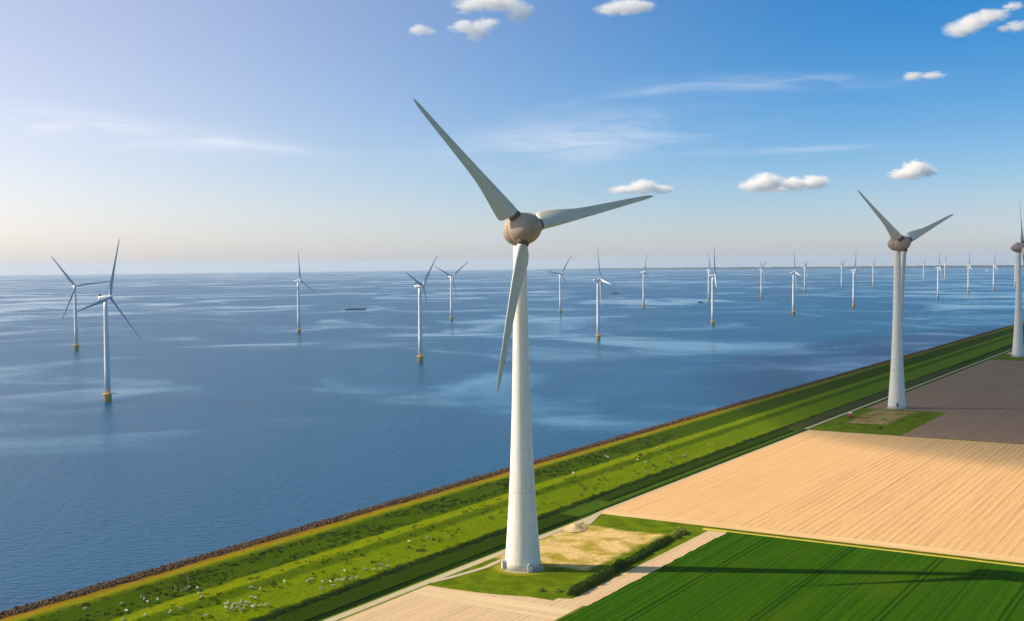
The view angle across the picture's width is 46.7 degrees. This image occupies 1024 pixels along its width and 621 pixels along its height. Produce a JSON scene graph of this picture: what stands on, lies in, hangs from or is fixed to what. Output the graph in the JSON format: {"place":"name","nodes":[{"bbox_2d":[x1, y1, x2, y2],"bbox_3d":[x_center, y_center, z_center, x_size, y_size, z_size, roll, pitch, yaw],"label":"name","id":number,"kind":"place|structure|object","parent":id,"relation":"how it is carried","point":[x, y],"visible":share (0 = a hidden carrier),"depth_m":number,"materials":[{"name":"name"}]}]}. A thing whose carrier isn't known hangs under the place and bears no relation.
{"place":"outdoors","nodes":[
{"label":"outdoors","id":0,"kind":"place"},
{"bbox_2d":[323,516,589,620],"bbox_3d":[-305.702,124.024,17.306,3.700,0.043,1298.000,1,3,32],"label":"track","id":1,"kind":"structure","parent":0,"point":[387,597],"depth_m":453.37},
{"bbox_2d":[340,585,582,620],"bbox_3d":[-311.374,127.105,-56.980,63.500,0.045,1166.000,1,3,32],"label":"stubble field","id":2,"kind":"structure","parent":0,"point":[408,607],"depth_m":414.64,"materials":[{"name":"soil"}]},
{"bbox_2d":[429,557,504,582],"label":"path","id":3,"kind":"structure","parent":0,"point":[477,569],"depth_m":466.82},
{"bbox_2d":[408,586,571,618],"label":"stubble field","id":4,"kind":"structure","parent":0,"point":[539,610],"depth_m":424.64,"materials":[{"name":"beige soil"}]},
{"bbox_2d":[0,265,1023,611],"bbox_3d":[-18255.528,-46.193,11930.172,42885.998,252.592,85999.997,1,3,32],"label":"water","id":5,"kind":"structure","parent":0,"point":[238,409],"depth_m":1256.82,"materials":[{"name":"blue liquid"}]},
{"bbox_2d":[51,256,109,349],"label":"offshore turbine","id":6,"kind":"object","parent":5,"relation":"in","point":[76,345],"visible":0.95,"depth_m":1700.59,"materials":[{"name":"white metal"}]},
{"bbox_2d":[77,239,141,401],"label":"offshore turbine","id":7,"kind":"object","parent":5,"relation":"in","point":[108,392],"visible":0.97,"depth_m":1039.54,"materials":[{"name":"white metal"}]},
{"bbox_2d":[294,251,315,333],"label":"offshore turbine","id":8,"kind":"object","parent":5,"relation":"in","point":[298,281],"visible":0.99,"depth_m":2054.89,"materials":[{"name":"white metal"}]},
{"bbox_2d":[345,306,365,309],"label":"cargo barge","id":9,"kind":"object","parent":5,"relation":"on","point":[356,308],"visible":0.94,"depth_m":3120.04,"materials":[{"name":"grey"}]},
{"bbox_2d":[406,257,436,361],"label":"offshore turbine","id":10,"kind":"object","parent":5,"relation":"in","point":[420,355],"visible":0.97,"depth_m":1425.94,"materials":[{"name":"white metal"}]},
{"bbox_2d":[436,263,465,320],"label":"offshore turbine","id":11,"kind":"object","parent":5,"relation":"in","point":[451,306],"visible":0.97,"depth_m":2461.07,"materials":[{"name":"white metal"}]},
{"bbox_2d":[547,258,569,312],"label":"offshore turbine","id":12,"kind":"object","parent":5,"relation":"in","point":[560,308],"visible":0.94,"depth_m":2787.27,"materials":[{"name":"white metal"}]},
{"bbox_2d":[593,247,609,339],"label":"offshore turbine","id":13,"kind":"object","parent":5,"relation":"in","point":[599,335],"visible":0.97,"depth_m":1799.42,"materials":[{"name":"white metal"}]},
{"bbox_2d":[641,254,652,307],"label":"offshore turbine","id":14,"kind":"object","parent":5,"relation":"in","point":[643,272],"visible":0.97,"depth_m":3071.37,"materials":[{"name":"white metal"}]},
{"bbox_2d":[706,260,710,300],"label":"offshore turbine","id":15,"kind":"object","parent":5,"relation":"in","point":[708,270],"visible":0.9,"depth_m":3558.10,"materials":[{"name":"white metal"}]},
{"bbox_2d":[709,246,719,324],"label":"offshore turbine","id":16,"kind":"object","parent":5,"relation":"in","point":[713,320],"visible":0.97,"depth_m":2188.38,"materials":[{"name":"white metal"}]},
{"bbox_2d":[759,261,765,298],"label":"offshore turbine","id":17,"kind":"object","parent":5,"relation":"in","point":[761,296],"visible":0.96,"depth_m":3700.95,"materials":[{"name":"white metal"}]},
{"bbox_2d":[790,256,800,314],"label":"offshore turbine","id":18,"kind":"object","parent":5,"relation":"in","point":[793,311],"visible":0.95,"depth_m":2568.48,"materials":[{"name":"white metal"}]},
{"bbox_2d":[803,262,807,291],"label":"offshore turbine","id":19,"kind":"object","parent":5,"relation":"in","point":[804,276],"visible":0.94,"depth_m":4456.82,"materials":[{"name":"white metal"}]},
{"bbox_2d":[840,259,844,288],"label":"offshore turbine","id":20,"kind":"object","parent":5,"relation":"in","point":[841,273],"visible":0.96,"depth_m":4818.57,"materials":[{"name":"white metal"}]},
{"bbox_2d":[851,258,859,306],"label":"offshore turbine","id":21,"kind":"object","parent":5,"relation":"in","point":[853,304],"visible":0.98,"depth_m":2938.01,"materials":[{"name":"white metal"}]},
{"bbox_2d":[872,257,876,287],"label":"offshore turbine","id":22,"kind":"object","parent":5,"relation":"in","point":[873,273],"visible":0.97,"depth_m":4992.68,"materials":[{"name":"white metal"}]},
{"bbox_2d":[936,251,941,297],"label":"offshore turbine","id":23,"kind":"object","parent":5,"relation":"in","point":[938,295],"visible":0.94,"depth_m":3593.50,"materials":[{"name":"white metal"}]},
{"bbox_2d":[966,256,971,292],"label":"offshore turbine","id":24,"kind":"object","parent":5,"relation":"in","point":[968,290],"visible":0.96,"depth_m":4139.64,"materials":[{"name":"white metal"}]},
{"bbox_2d":[992,265,996,289],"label":"offshore turbine","id":25,"kind":"object","parent":5,"relation":"in","point":[993,288],"visible":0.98,"depth_m":4373.77,"materials":[{"name":"white metal"}]},
{"bbox_2d":[0,322,1023,620],"bbox_3d":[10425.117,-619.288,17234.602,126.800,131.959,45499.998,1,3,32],"label":"dike","id":26,"kind":"structure","parent":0,"point":[740,424],"depth_m":539.78,"materials":[{"name":"green plant"}]},
{"bbox_2d":[28,427,788,620],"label":"weeds","id":27,"kind":"object","parent":26,"relation":"on","point":[383,526],"visible":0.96,"depth_m":500.67,"materials":[{"name":"green plant"}]},
{"bbox_2d":[270,513,576,620],"bbox_3d":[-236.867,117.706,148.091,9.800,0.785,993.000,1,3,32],"label":"grass","id":28,"kind":"object","parent":26,"relation":"on","point":[308,613],"visible":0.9,"depth_m":457.54,"materials":[{"name":"green plant"}]},
{"bbox_2d":[0,335,978,618],"bbox_3d":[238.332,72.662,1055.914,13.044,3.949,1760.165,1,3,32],"label":"rubble","id":29,"kind":"object","parent":26,"relation":"on","point":[206,555],"visible":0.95,"depth_m":552.30,"materials":[{"name":"brown stone"}]},
{"bbox_2d":[596,429,793,501],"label":"grass","id":30,"kind":"object","parent":26,"relation":"on","point":[638,486],"visible":1,"depth_m":691.30,"materials":[{"name":"green plant"}]},
{"bbox_2d":[788,368,955,427],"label":"grass","id":31,"kind":"object","parent":26,"relation":"on","point":[812,420],"visible":0.91,"depth_m":994.94,"materials":[{"name":"green plant"}]},
{"bbox_2d":[0,0,1023,274],"label":"sky","id":32,"kind":"structure","parent":0,"point":[198,136],"materials":[{"name":"blue"}]},
{"bbox_2d":[583,514,600,524],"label":"path","id":33,"kind":"structure","parent":0,"point":[590,519],"depth_m":558.94,"materials":[{"name":"grey concrete"}]},
{"bbox_2d":[591,497,638,515],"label":"track","id":34,"kind":"structure","parent":0,"point":[600,512],"depth_m":588.81,"materials":[{"name":"grey concrete"}]},
{"bbox_2d":[553,531,725,605],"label":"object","id":35,"kind":"structure","parent":0,"point":[591,596],"depth_m":465.09,"materials":[{"name":"soil"}]},
{"bbox_2d":[321,351,1023,620],"bbox_3d":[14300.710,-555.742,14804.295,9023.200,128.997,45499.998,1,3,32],"label":"ground","id":36,"kind":"structure","parent":0,"point":[572,612],"depth_m":474.90,"materials":[{"name":"green plant"}]},
{"bbox_2d":[428,514,707,598],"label":"grass plot","id":37,"kind":"object","parent":36,"relation":"on","point":[568,560],"depth_m":487.66,"materials":[{"name":"green plant"}]},
{"bbox_2d":[413,99,652,572],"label":"wind turbine","id":38,"kind":"object","parent":37,"relation":"on","point":[522,231],"visible":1,"depth_m":466.39,"materials":[{"name":"white metal"}]},
{"bbox_2d":[537,587,544,591],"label":"shrub","id":39,"kind":"object","parent":37,"relation":"on","point":[540,589],"visible":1,"depth_m":438.35,"materials":[{"name":"green plant"}]},
{"bbox_2d":[553,587,561,591],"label":"shrub","id":40,"kind":"object","parent":37,"relation":"on","point":[556,589],"visible":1,"depth_m":437.02,"materials":[{"name":"green plant"}]},
{"bbox_2d":[563,523,587,532],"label":"sand heap","id":41,"kind":"object","parent":37,"relation":"on","point":[573,527],"visible":1,"depth_m":537.01,"materials":[{"name":"beige sand"}]},
{"bbox_2d":[566,558,628,596],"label":"hedge","id":42,"kind":"object","parent":37,"relation":"on","point":[603,574],"visible":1,"depth_m":449.55,"materials":[{"name":"green plant"}]},
{"bbox_2d":[625,535,673,564],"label":"hedge","id":43,"kind":"object","parent":37,"relation":"on","point":[642,553],"visible":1,"depth_m":493.27,"materials":[{"name":"green plant"}]},
{"bbox_2d":[668,527,686,538],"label":"hedge","id":44,"kind":"object","parent":37,"relation":"on","point":[675,533],"visible":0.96,"depth_m":525.06,"materials":[{"name":"green plant"}]},
{"bbox_2d":[703,526,1023,566],"bbox_3d":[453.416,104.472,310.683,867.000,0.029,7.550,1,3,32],"label":"field verge","id":45,"kind":"structure","parent":36,"relation":"on","point":[867,546],"depth_m":501.61,"materials":[{"name":"green plant"}]},
{"bbox_2d":[810,408,945,435],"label":"grass plot","id":46,"kind":"object","parent":36,"relation":"on","point":[894,422],"depth_m":886.24,"materials":[{"name":"green plant"}]},
{"bbox_2d":[858,190,952,409],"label":"wind turbine","id":47,"kind":"object","parent":46,"relation":"on","point":[898,244],"visible":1,"depth_m":958.93,"materials":[{"name":"white metal"}]},
{"bbox_2d":[991,354,1023,360],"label":"grass plot","id":48,"kind":"object","parent":36,"relation":"on","point":[1005,357],"depth_m":1433.17,"materials":[{"name":"green plant"}]},
{"bbox_2d":[1011,207,1023,356],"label":"wind turbine","id":49,"kind":"object","parent":48,"relation":"on","point":[1018,342],"visible":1,"depth_m":1450.87,"materials":[{"name":"white metal"}]},
{"bbox_2d":[637,430,808,496],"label":"track","id":50,"kind":"structure","parent":0,"point":[718,465],"depth_m":700.35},
{"bbox_2d":[540,265,1022,269],"bbox_3d":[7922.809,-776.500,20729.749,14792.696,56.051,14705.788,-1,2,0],"label":"shore","id":51,"kind":"structure","parent":0,"point":[972,266],"depth_m":19506.82,"materials":[{"name":"grey soil"}]},
{"bbox_2d":[559,532,1023,620],"bbox_3d":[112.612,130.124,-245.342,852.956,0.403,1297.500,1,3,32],"label":"crop field","id":52,"kind":"structure","parent":0,"point":[729,576],"depth_m":437.77,"materials":[{"name":"green plant"}]},
{"bbox_2d":[601,510,1023,562],"bbox_3d":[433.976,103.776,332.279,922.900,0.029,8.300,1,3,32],"label":"dirt path","id":53,"kind":"structure","parent":0,"point":[875,543],"depth_m":518.66,"materials":[{"name":"beige soil"}]},
{"bbox_2d":[608,430,1023,562],"bbox_3d":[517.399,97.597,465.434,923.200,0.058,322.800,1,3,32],"label":"stubble field","id":54,"kind":"structure","parent":0,"point":[962,495],"depth_m":617.71,"materials":[{"name":"beige soil"}]},
{"bbox_2d":[804,349,1011,428],"bbox_3d":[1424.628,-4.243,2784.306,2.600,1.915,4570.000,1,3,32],"label":"track","id":55,"kind":"structure","parent":0,"point":[905,390],"depth_m":1034.77,"materials":[{"name":"grey concrete"}]},
{"bbox_2d":[824,388,1023,443],"bbox_3d":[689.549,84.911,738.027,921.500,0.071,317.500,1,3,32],"label":"ploughed field","id":56,"kind":"structure","parent":0,"point":[988,416],"depth_m":927.40,"materials":[{"name":"brown soil"}]},
{"bbox_2d":[920,360,1023,391],"bbox_3d":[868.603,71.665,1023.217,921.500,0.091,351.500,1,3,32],"label":"ploughed field","id":57,"kind":"structure","parent":0,"point":[999,375],"depth_m":1195.71,"materials":[{"name":"brown soil"}]}
]}

